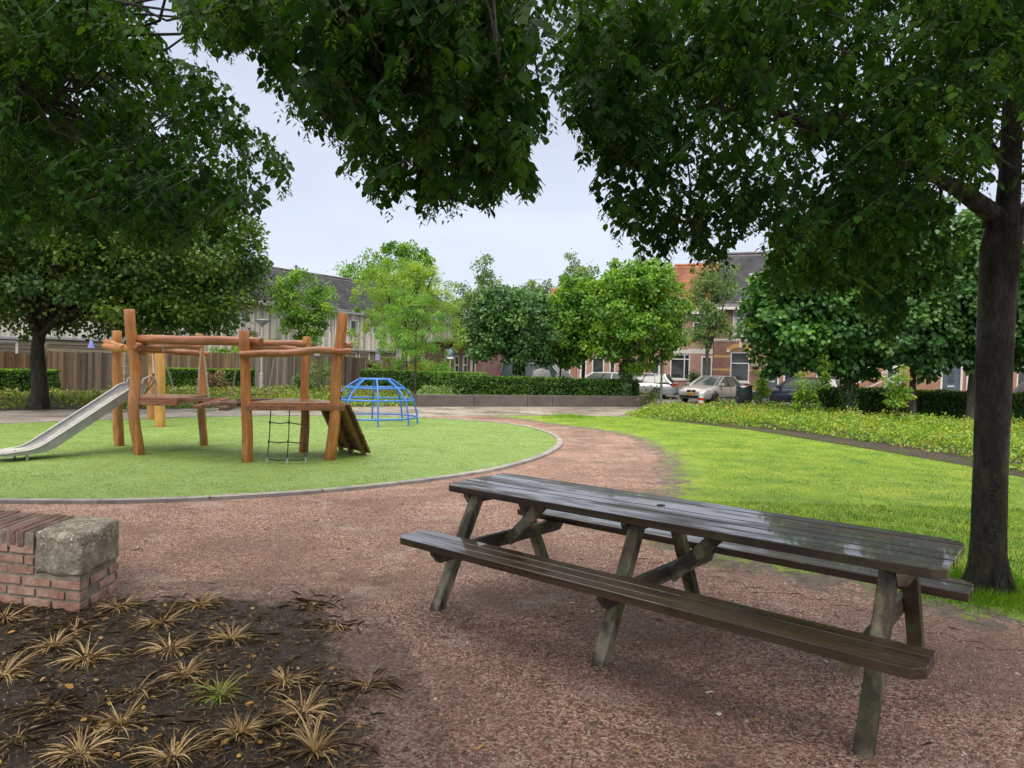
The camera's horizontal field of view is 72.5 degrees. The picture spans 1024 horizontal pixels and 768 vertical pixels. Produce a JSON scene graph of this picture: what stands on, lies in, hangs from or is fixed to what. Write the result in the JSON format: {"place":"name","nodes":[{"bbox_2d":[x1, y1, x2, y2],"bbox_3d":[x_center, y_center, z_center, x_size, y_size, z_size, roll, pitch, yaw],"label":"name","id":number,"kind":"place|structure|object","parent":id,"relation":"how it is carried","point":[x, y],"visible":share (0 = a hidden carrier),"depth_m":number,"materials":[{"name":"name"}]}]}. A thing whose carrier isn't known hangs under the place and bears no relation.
{"place":"outdoors","nodes":[
{"label":"outdoors","id":0,"kind":"place"},
{"bbox_2d":[0,336,31,367],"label":"garden shed","id":1,"kind":"structure","parent":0,"point":[10,344],"depth_m":31.96,"materials":[{"name":"metal"}]},
{"bbox_2d":[30,336,125,383],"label":"garden shed","id":2,"kind":"structure","parent":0,"point":[64,344],"depth_m":33.95,"materials":[{"name":"wood"}]},
{"bbox_2d":[0,579,458,767],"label":"planting soil","id":3,"kind":"structure","parent":0,"point":[427,756],"depth_m":3.47,"materials":[{"name":"soil"}]},
{"bbox_2d":[0,649,46,685],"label":"dead grass tuft","id":4,"kind":"object","parent":3,"relation":"on","point":[6,673],"visible":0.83,"depth_m":3.45,"materials":[{"name":"plant"}]},
{"bbox_2d":[16,626,88,654],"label":"dead grass tuft","id":5,"kind":"object","parent":3,"relation":"on","point":[62,640],"visible":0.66,"depth_m":3.81,"materials":[{"name":"plant"}]},
{"bbox_2d":[29,722,129,767],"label":"dead grass tuft","id":6,"kind":"object","parent":3,"relation":"on","point":[80,745],"visible":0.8,"depth_m":2.79,"materials":[{"name":"plant"}]},
{"bbox_2d":[46,632,120,673],"bbox_3d":[-2.223,1.392,3.633,0.433,0.110,0.406,1,1,0],"label":"dead grass tuft","id":7,"kind":"object","parent":3,"relation":"on","point":[76,660],"visible":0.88,"depth_m":3.62,"materials":[{"name":"plant"}]},
{"bbox_2d":[74,683,153,741],"bbox_3d":[-1.714,1.398,2.983,0.334,0.153,0.398,1,2,-32],"label":"dead grass tuft","id":8,"kind":"object","parent":3,"relation":"on","point":[120,718],"visible":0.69,"depth_m":3.00,"materials":[{"name":"plant"}]},
{"bbox_2d":[93,594,142,615],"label":"dead grass tuft","id":9,"kind":"object","parent":3,"relation":"on","point":[118,605],"visible":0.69,"depth_m":4.42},
{"bbox_2d":[126,597,192,634],"bbox_3d":[-2.098,1.375,4.172,0.390,0.125,0.390,1,1,0],"label":"dead grass tuft","id":10,"kind":"object","parent":3,"relation":"on","point":[157,623],"visible":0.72,"depth_m":4.15,"materials":[{"name":"plant"}]},
{"bbox_2d":[133,630,202,662],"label":"dead grass tuft","id":11,"kind":"object","parent":3,"relation":"on","point":[156,647],"visible":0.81,"depth_m":3.79,"materials":[{"name":"plant"}]},
{"bbox_2d":[115,726,223,767],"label":"dead grass tuft","id":12,"kind":"object","parent":3,"relation":"on","point":[170,749],"visible":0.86,"depth_m":2.78,"materials":[{"name":"plant"}]},
{"bbox_2d":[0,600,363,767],"bbox_3d":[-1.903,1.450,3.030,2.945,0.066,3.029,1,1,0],"label":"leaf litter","id":13,"kind":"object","parent":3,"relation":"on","point":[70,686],"visible":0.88,"depth_m":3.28,"materials":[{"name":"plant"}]},
{"bbox_2d":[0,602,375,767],"bbox_3d":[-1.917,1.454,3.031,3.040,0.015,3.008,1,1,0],"label":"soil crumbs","id":14,"kind":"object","parent":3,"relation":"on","point":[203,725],"visible":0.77,"depth_m":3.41,"materials":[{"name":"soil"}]},
{"bbox_2d":[154,651,221,686],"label":"dead grass tuft","id":15,"kind":"object","parent":3,"relation":"on","point":[189,667],"visible":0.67,"depth_m":3.52,"materials":[{"name":"plant"}]},
{"bbox_2d":[166,590,225,612],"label":"dead grass tuft","id":16,"kind":"object","parent":3,"relation":"on","point":[202,602],"visible":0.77,"depth_m":4.50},
{"bbox_2d":[0,590,417,767],"bbox_3d":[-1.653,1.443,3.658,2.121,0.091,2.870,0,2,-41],"label":"matted straw","id":17,"kind":"object","parent":3,"relation":"on","point":[117,696],"visible":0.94,"depth_m":3.29,"materials":[{"name":"plant"}]},
{"bbox_2d":[180,669,255,708],"bbox_3d":[-1.383,1.423,3.285,0.355,0.104,0.341,1,1,0],"label":"grass tuft","id":18,"kind":"object","parent":3,"relation":"on","point":[224,686],"visible":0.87,"depth_m":3.31,"materials":[{"name":"plant"}]},
{"bbox_2d":[206,619,255,648],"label":"dead grass tuft","id":19,"kind":"object","parent":3,"relation":"on","point":[230,636],"visible":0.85,"depth_m":3.94,"materials":[{"name":"plant"}]},
{"bbox_2d":[209,706,270,746],"bbox_3d":[-1.151,1.426,2.951,0.283,0.124,0.299,1,1,0],"label":"dead grass tuft","id":20,"kind":"object","parent":3,"relation":"on","point":[237,725],"visible":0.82,"depth_m":2.95,"materials":[{"name":"plant"}]},
{"bbox_2d":[255,665,314,693],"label":"dead grass tuft","id":21,"kind":"object","parent":3,"relation":"on","point":[286,679],"visible":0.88,"depth_m":3.45,"materials":[{"name":"plant"}]},
{"bbox_2d":[259,678,341,728],"bbox_3d":[-0.942,1.438,3.149,0.408,0.103,0.424,1,1,0],"label":"dead grass tuft","id":22,"kind":"object","parent":3,"relation":"on","point":[310,707],"visible":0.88,"depth_m":3.15,"materials":[{"name":"plant"}]},
{"bbox_2d":[274,698,366,767],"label":"dead grass tuft","id":23,"kind":"object","parent":3,"relation":"on","point":[312,742],"visible":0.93,"depth_m":2.86,"materials":[{"name":"plant"}]},
{"bbox_2d":[0,416,556,498],"bbox_3d":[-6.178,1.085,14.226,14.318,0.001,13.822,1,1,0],"label":"artificial turf","id":24,"kind":"structure","parent":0,"point":[321,469],"depth_m":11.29,"materials":[{"name":"plastic"}]},
{"bbox_2d":[0,375,156,460],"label":"slide","id":25,"kind":"object","parent":24,"relation":"on","point":[72,425],"visible":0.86,"depth_m":11.18,"materials":[{"name":"metal"}]},
{"bbox_2d":[145,353,165,426],"bbox_3d":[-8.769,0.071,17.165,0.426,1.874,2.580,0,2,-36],"label":"wooden post","id":26,"kind":"object","parent":24,"relation":"on","point":[156,371],"visible":0.64,"depth_m":16.13,"materials":[{"name":"yellow wood"}]},
{"bbox_2d":[102,309,370,464],"bbox_3d":[-4.876,0.009,11.808,4.961,2.440,2.370,1,1,0],"label":"log climbing set","id":27,"kind":"object","parent":24,"relation":"on","point":[344,428],"visible":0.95,"depth_m":11.30,"materials":[{"name":"wood"}]},
{"bbox_2d":[341,378,417,426],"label":"climbing dome","id":28,"kind":"structure","parent":24,"relation":"on","point":[373,387],"depth_m":18.28,"materials":[{"name":"blue paint"}]},
{"bbox_2d":[0,407,645,422],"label":"paved path","id":29,"kind":"structure","parent":0,"point":[31,415],"depth_m":23.38,"materials":[{"name":"concrete"}]},
{"bbox_2d":[0,391,650,409],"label":"back bed soil","id":30,"kind":"structure","parent":0,"point":[52,407],"depth_m":22.35,"materials":[{"name":"soil"}]},
{"bbox_2d":[0,120,286,408],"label":"maple","id":31,"kind":"object","parent":30,"relation":"on","point":[163,291],"visible":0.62,"depth_m":20.20,"materials":[{"name":"green plant"}]},
{"bbox_2d":[0,382,416,409],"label":"bed plants","id":32,"kind":"object","parent":30,"relation":"on","point":[61,396],"visible":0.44,"depth_m":27.97,"materials":[{"name":"green plant"}]},
{"bbox_2d":[165,367,255,390],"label":"hedge","id":33,"kind":"object","parent":30,"relation":"on","point":[180,376],"visible":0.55,"depth_m":35.38,"materials":[{"name":"green plant"}]},
{"bbox_2d":[195,368,229,390],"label":"shrub","id":34,"kind":"object","parent":30,"relation":"on","point":[211,378],"visible":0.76,"depth_m":32.89,"materials":[{"name":"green plant"}]},
{"bbox_2d":[255,319,269,387],"bbox_3d":[-12.713,-1.417,35.477,0.740,3.758,0.740,1,1,0],"label":"street lamp","id":35,"kind":"object","parent":30,"relation":"on","point":[261,322],"visible":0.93,"depth_m":35.42,"materials":[{"name":"grey metal"}]},
{"bbox_2d":[123,391,413,408],"bbox_3d":[-7.844,0.585,26.758,13.594,0.569,5.550,0,2,-41],"label":"bed edge","id":36,"kind":"object","parent":30,"relation":"on","point":[280,396],"visible":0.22,"depth_m":26.41,"materials":[{"name":"concrete"}]},
{"bbox_2d":[309,358,341,394],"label":"shrub","id":37,"kind":"object","parent":30,"relation":"on","point":[321,374],"visible":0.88,"depth_m":33.85,"materials":[{"name":"green plant"}]},
{"bbox_2d":[365,359,438,370],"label":"board fence","id":38,"kind":"object","parent":30,"relation":"on","point":[381,362],"visible":0.17,"depth_m":45.51,"materials":[{"name":"wood"}]},
{"bbox_2d":[346,257,468,369],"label":"locust tree","id":39,"kind":"object","parent":30,"relation":"on","point":[403,278],"visible":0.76,"depth_m":40.86,"materials":[{"name":"green plant"}]},
{"bbox_2d":[370,280,454,397],"bbox_3d":[-4.406,-1.915,30.504,3.789,5.381,2.677,1,1,0],"label":"feathery young tree","id":40,"kind":"object","parent":30,"relation":"on","point":[419,307],"visible":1,"depth_m":30.50,"materials":[{"name":"green plant"}]},
{"bbox_2d":[359,369,486,391],"bbox_3d":[-5.114,-0.093,39.261,8.143,1.466,1.186,2,1,26],"label":"hedge","id":41,"kind":"object","parent":30,"relation":"on","point":[405,378],"visible":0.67,"depth_m":39.19,"materials":[{"name":"green plant"}]},
{"bbox_2d":[416,383,460,393],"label":"shrubs","id":42,"kind":"object","parent":30,"relation":"on","point":[430,390],"visible":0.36,"depth_m":32.45,"materials":[{"name":"green plant"}]},
{"bbox_2d":[410,338,536,375],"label":"brick outbuilding","id":43,"kind":"structure","parent":30,"relation":"on","point":[461,361],"depth_m":43.03,"materials":[{"name":"red brick"}]},
{"bbox_2d":[459,280,564,375],"bbox_3d":[-0.027,-1.818,31.507,4.889,5.505,4.676,1,1,0],"label":"tree","id":44,"kind":"object","parent":30,"relation":"on","point":[512,326],"visible":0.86,"depth_m":30.51,"materials":[{"name":"green plant"}]},
{"bbox_2d":[452,373,640,395],"bbox_3d":[1.664,0.306,30.515,8.793,1.428,1.419,1,1,-23],"label":"hedge","id":45,"kind":"object","parent":30,"relation":"on","point":[478,384],"visible":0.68,"depth_m":29.70,"materials":[{"name":"green plant"}]},
{"bbox_2d":[543,272,614,377],"bbox_3d":[2.895,-2.163,32.662,4.029,6.144,4.312,1,1,0],"label":"tree","id":46,"kind":"object","parent":30,"relation":"on","point":[567,297],"visible":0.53,"depth_m":31.73,"materials":[{"name":"green plant"}]},
{"bbox_2d":[585,372,619,378],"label":"estate car","id":47,"kind":"object","parent":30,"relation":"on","point":[603,375],"visible":0.12,"depth_m":42.78,"materials":[{"name":"white paint"}]},
{"bbox_2d":[574,256,697,395],"bbox_3d":[5.485,-2.373,31.099,5.347,6.870,4.923,1,1,0],"label":"tree","id":48,"kind":"object","parent":30,"relation":"on","point":[624,322],"visible":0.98,"depth_m":30.19,"materials":[{"name":"green plant"}]},
{"bbox_2d":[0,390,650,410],"bbox_3d":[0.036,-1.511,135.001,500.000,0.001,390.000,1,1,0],"label":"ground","id":49,"kind":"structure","parent":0,"point":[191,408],"depth_m":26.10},
{"bbox_2d":[0,351,47,372],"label":"board fence","id":50,"kind":"object","parent":49,"relation":"on","point":[8,360],"visible":0.31,"depth_m":30.60,"materials":[{"name":"wood"}]},
{"bbox_2d":[0,368,60,392],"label":"hedge","id":51,"kind":"object","parent":49,"relation":"on","point":[11,378],"visible":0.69,"depth_m":29.40,"materials":[{"name":"green plant"}]},
{"bbox_2d":[47,351,78,390],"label":"garden gate","id":52,"kind":"structure","parent":49,"relation":"on","point":[60,361],"depth_m":32.28,"materials":[{"name":"wood"}]},
{"bbox_2d":[77,352,112,390],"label":"garden gate","id":53,"kind":"structure","parent":49,"relation":"on","point":[96,374],"depth_m":33.27,"materials":[{"name":"wood"}]},
{"bbox_2d":[122,352,129,387],"bbox_3d":[-19.180,-0.648,34.363,0.135,1.961,0.787,2,2,35],"label":"board fence","id":54,"kind":"object","parent":49,"relation":"on","point":[125,369],"visible":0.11,"depth_m":34.48,"materials":[{"name":"wood"}]},
{"bbox_2d":[129,352,236,388],"bbox_3d":[-17.284,-0.726,37.035,0.135,2.086,5.889,2,2,35],"label":"board fence","id":55,"kind":"object","parent":49,"relation":"on","point":[223,360],"visible":0.12,"depth_m":37.37,"materials":[{"name":"wood"}]},
{"bbox_2d":[0,238,462,371],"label":"timber house","id":56,"kind":"structure","parent":49,"relation":"on","point":[342,285],"depth_m":51.82,"materials":[{"name":"white paint"}]},
{"bbox_2d":[237,353,344,387],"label":"board fence","id":57,"kind":"object","parent":49,"relation":"on","point":[284,369],"visible":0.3,"depth_m":42.12,"materials":[{"name":"wood"}]},
{"bbox_2d":[320,349,398,369],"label":"garden shed","id":58,"kind":"structure","parent":49,"relation":"on","point":[368,354],"depth_m":49.44,"materials":[{"name":"wood"}]},
{"bbox_2d":[332,239,436,289],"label":"tree","id":59,"kind":"object","parent":49,"relation":"on","point":[402,250],"visible":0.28,"depth_m":68.65,"materials":[{"name":"green plant"}]},
{"bbox_2d":[447,251,502,337],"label":"pointed tree","id":60,"kind":"object","parent":49,"relation":"on","point":[467,296],"visible":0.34,"depth_m":51.21,"materials":[{"name":"green plant"}]},
{"bbox_2d":[414,394,646,406],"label":"retaining wall","id":61,"kind":"structure","parent":49,"relation":"on","point":[441,400],"depth_m":28.59,"materials":[{"name":"concrete"}]},
{"bbox_2d":[555,248,600,287],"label":"pointed tree","id":62,"kind":"object","parent":49,"relation":"on","point":[578,271],"visible":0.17,"depth_m":52.79,"materials":[{"name":"green plant"}]},
{"bbox_2d":[637,384,661,406],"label":"bed shrub","id":63,"kind":"object","parent":49,"relation":"on","point":[652,398],"visible":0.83,"depth_m":30.22,"materials":[{"name":"green plant"}]},
{"bbox_2d":[0,415,1023,767],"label":"gravel path","id":64,"kind":"structure","parent":0,"point":[588,449],"depth_m":3.91,"materials":[{"name":"gravel"}]},
{"bbox_2d":[0,510,118,611],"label":"brick wall","id":65,"kind":"structure","parent":64,"relation":"on","point":[65,562],"depth_m":4.42,"materials":[{"name":"brick"}]},
{"bbox_2d":[0,0,306,266],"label":"hornbeam","id":66,"kind":"object","parent":64,"relation":"on","point":[48,48],"visible":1,"depth_m":4.22,"materials":[{"name":"green plant"}]},
{"bbox_2d":[0,415,562,503],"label":"turf kerb","id":67,"kind":"structure","parent":64,"relation":"on","point":[556,446],"depth_m":8.45,"materials":[{"name":"concrete"}]},
{"bbox_2d":[45,464,675,535],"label":"gravel chips","id":68,"kind":"object","parent":64,"relation":"on","point":[327,500],"visible":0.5,"depth_m":7.47,"materials":[{"name":"gravel"}]},
{"bbox_2d":[284,0,557,226],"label":"hornbeam","id":69,"kind":"object","parent":64,"relation":"on","point":[439,68],"visible":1,"depth_m":2.68,"materials":[{"name":"green plant"}]},
{"bbox_2d":[400,473,973,759],"bbox_3d":[0.882,1.122,4.185,3.015,0.776,1.526,2,2,39],"label":"picnic table","id":70,"kind":"object","parent":64,"relation":"on","point":[911,566],"visible":1,"depth_m":3.73,"materials":[{"name":"brown wood"}]},
{"bbox_2d":[47,0,1023,314],"label":"sky","id":71,"kind":"structure","parent":0,"point":[326,221],"materials":[{"name":"white"}]},
{"bbox_2d":[518,278,554,295],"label":"pointed tree","id":72,"kind":"object","parent":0,"point":[531,283],"visible":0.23,"depth_m":49.63,"materials":[{"name":"green plant"}]},
{"bbox_2d":[123,484,1023,767],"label":"fallen leaves","id":73,"kind":"object","parent":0,"point":[756,719],"depth_m":4.29,"materials":[{"name":"plant"}]},
{"bbox_2d":[648,398,811,406],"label":"street","id":74,"kind":"structure","parent":0,"point":[679,400],"depth_m":37.54,"materials":[{"name":"asphalt"}]},
{"bbox_2d":[264,266,342,355],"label":"garden tree","id":75,"kind":"object","parent":74,"relation":"on","point":[300,314],"visible":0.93,"depth_m":43.94,"materials":[{"name":"green plant"}]},
{"bbox_2d":[344,356,366,385],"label":"board fence","id":76,"kind":"object","parent":74,"relation":"on","point":[353,366],"visible":0.56,"depth_m":46.51,"materials":[{"name":"wood"}]},
{"bbox_2d":[632,373,678,398],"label":"hatchback","id":77,"kind":"object","parent":74,"relation":"on","point":[670,386],"visible":0.29,"depth_m":40.14,"materials":[{"name":"silver metal"}]},
{"bbox_2d":[678,375,744,403],"bbox_3d":[10.748,0.263,37.261,2.170,1.428,4.676,3,2,44],"label":"saloon car","id":78,"kind":"object","parent":74,"relation":"on","point":[712,387],"visible":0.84,"depth_m":36.25,"materials":[{"name":"beige paint"}]},
{"bbox_2d":[682,261,743,401],"bbox_3d":[10.882,-2.909,38.085,3.402,7.767,2.739,1,1,0],"label":"slender tree","id":79,"kind":"object","parent":74,"relation":"on","point":[714,290],"visible":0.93,"depth_m":37.79,"materials":[{"name":"green plant"}]},
{"bbox_2d":[752,377,843,404],"bbox_3d":[14.501,0.385,35.009,4.746,1.468,2.200,2,2,37],"label":"estate car","id":80,"kind":"object","parent":74,"relation":"on","point":[781,391],"visible":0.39,"depth_m":34.61,"materials":[{"name":"blue paint"}]},
{"bbox_2d":[480,415,1023,649],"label":"lawn","id":81,"kind":"structure","parent":0,"point":[657,464],"depth_m":9.49,"materials":[{"name":"plant"}]},
{"bbox_2d":[531,0,1023,596],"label":"hornbeam","id":82,"kind":"object","parent":81,"relation":"on","point":[879,192],"visible":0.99,"depth_m":3.80,"materials":[{"name":"green plant"}]},
{"bbox_2d":[635,412,1023,476],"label":"bed soil","id":83,"kind":"structure","parent":0,"point":[883,445],"depth_m":16.46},
{"bbox_2d":[736,384,751,407],"bbox_3d":[9.873,0.576,29.746,0.660,1.120,0.660,2,1,17],"label":"litter bin","id":84,"kind":"object","parent":83,"relation":"on","point":[743,393],"visible":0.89,"depth_m":29.47,"materials":[{"name":"black metal"}]},
{"bbox_2d":[750,368,772,404],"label":"sapling","id":85,"kind":"object","parent":83,"relation":"on","point":[762,384],"visible":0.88,"depth_m":29.53,"materials":[{"name":"green plant"}]},
{"bbox_2d":[790,371,821,414],"bbox_3d":[10.309,0.415,24.518,1.216,1.756,1.128,1,1,0],"label":"sapling","id":86,"kind":"object","parent":83,"relation":"on","point":[801,397],"visible":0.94,"depth_m":24.45,"materials":[{"name":"green plant"}]},
{"bbox_2d":[735,229,898,412],"bbox_3d":[11.442,-2.752,26.384,6.062,8.138,4.821,1,1,0],"label":"clipped lime","id":87,"kind":"object","parent":83,"relation":"on","point":[792,333],"visible":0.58,"depth_m":25.48,"materials":[{"name":"green plant"}]},
{"bbox_2d":[624,396,1023,471],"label":"ground cover","id":88,"kind":"object","parent":83,"relation":"on","point":[931,430],"visible":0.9,"depth_m":20.16,"materials":[{"name":"green plant"}]},
{"bbox_2d":[816,354,833,417],"bbox_3d":[11.177,0.107,25.000,0.644,2.384,0.718,1,1,0],"label":"sapling","id":89,"kind":"object","parent":83,"relation":"on","point":[824,373],"visible":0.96,"depth_m":24.97,"materials":[{"name":"green plant"}]},
{"bbox_2d":[878,364,916,420],"bbox_3d":[12.411,0.367,22.518,1.197,2.043,0.876,1,1,0],"label":"sapling","id":90,"kind":"object","parent":83,"relation":"on","point":[900,396],"visible":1,"depth_m":22.42,"materials":[{"name":"green plant"}]},
{"bbox_2d":[850,188,977,416],"bbox_3d":[14.364,-3.009,25.986,4.654,8.699,5.135,1,1,0],"label":"clipped lime","id":91,"kind":"object","parent":83,"relation":"on","point":[906,347],"visible":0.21,"depth_m":24.38,"materials":[{"name":"green plant"}]},
{"bbox_2d":[811,385,1023,421],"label":"hedge","id":92,"kind":"object","parent":83,"relation":"on","point":[940,402],"visible":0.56,"depth_m":27.52,"materials":[{"name":"green plant"}]},
{"bbox_2d":[904,193,1023,419],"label":"clipped lime","id":93,"kind":"object","parent":83,"relation":"on","point":[961,351],"visible":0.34,"depth_m":24.49,"materials":[{"name":"green plant"}]},
{"bbox_2d":[1014,267,1023,374],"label":"clipped lime","id":94,"kind":"object","parent":83,"relation":"on","point":[1018,358],"visible":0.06,"depth_m":25.06,"materials":[{"name":"green plant"}]},
{"bbox_2d":[642,540,1023,617],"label":"sparse grass","id":95,"kind":"structure","parent":0,"point":[651,543],"depth_m":4.87,"materials":[{"name":"plant"}]},
{"bbox_2d":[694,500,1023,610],"bbox_3d":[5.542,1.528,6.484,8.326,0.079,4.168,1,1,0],"label":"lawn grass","id":96,"kind":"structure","parent":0,"point":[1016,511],"depth_m":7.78,"materials":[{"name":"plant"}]},
{"bbox_2d":[873,563,1023,620],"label":"grass","id":97,"kind":"structure","parent":0,"point":[996,596],"depth_m":4.93,"materials":[{"name":"plant"}]},
{"label":"pavement","id":98,"kind":"structure","parent":0,"visible":0},
{"bbox_2d":[497,360,572,377],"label":"car","id":99,"kind":"object","parent":98,"relation":"on","point":[505,370],"visible":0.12,"depth_m":41.41,"materials":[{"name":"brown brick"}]},
{"bbox_2d":[576,353,620,378],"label":"terraced house","id":100,"kind":"structure","parent":98,"relation":"on","point":[595,365],"depth_m":44.86,"materials":[{"name":"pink brick"}]},
{"bbox_2d":[592,357,603,371],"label":"window","id":101,"kind":"structure","parent":100,"relation":"in","point":[597,366],"depth_m":44.85,"materials":[{"name":"white paint"}]},
{"bbox_2d":[664,263,718,395],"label":"terraced house","id":102,"kind":"structure","parent":98,"relation":"on","point":[677,368],"depth_m":42.99,"materials":[{"name":"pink brick"}]},
{"bbox_2d":[670,354,689,378],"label":"window","id":103,"kind":"structure","parent":102,"relation":"in","point":[679,366],"depth_m":43.08,"materials":[{"name":"white paint"}]},
{"bbox_2d":[713,251,769,390],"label":"terraced house","id":104,"kind":"structure","parent":98,"relation":"on","point":[729,357],"depth_m":42.07,"materials":[{"name":"brown brick"}]},
{"bbox_2d":[730,352,749,381],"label":"window","id":105,"kind":"structure","parent":104,"relation":"in","point":[739,368],"depth_m":41.89,"materials":[{"name":"white paint"}]},
{"bbox_2d":[766,349,843,386],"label":"terraced house","id":106,"kind":"structure","parent":98,"relation":"on","point":[775,382],"depth_m":41.01,"materials":[{"name":"beige brick"}]},
{"bbox_2d":[856,364,909,387],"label":"terraced house","id":107,"kind":"structure","parent":98,"relation":"on","point":[866,383],"depth_m":39.20,"materials":[{"name":"beige brick"}]},
{"bbox_2d":[916,366,965,390],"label":"terraced house","id":108,"kind":"structure","parent":98,"relation":"on","point":[955,379],"depth_m":38.17,"materials":[{"name":"beige brick"}]},
{"bbox_2d":[940,366,962,390],"bbox_3d":[23.969,-0.074,38.161,1.031,2.411,0.220,2,1,20],"label":"door","id":109,"kind":"structure","parent":108,"relation":"in","point":[953,381],"depth_m":38.12,"materials":[{"name":"white paint"}]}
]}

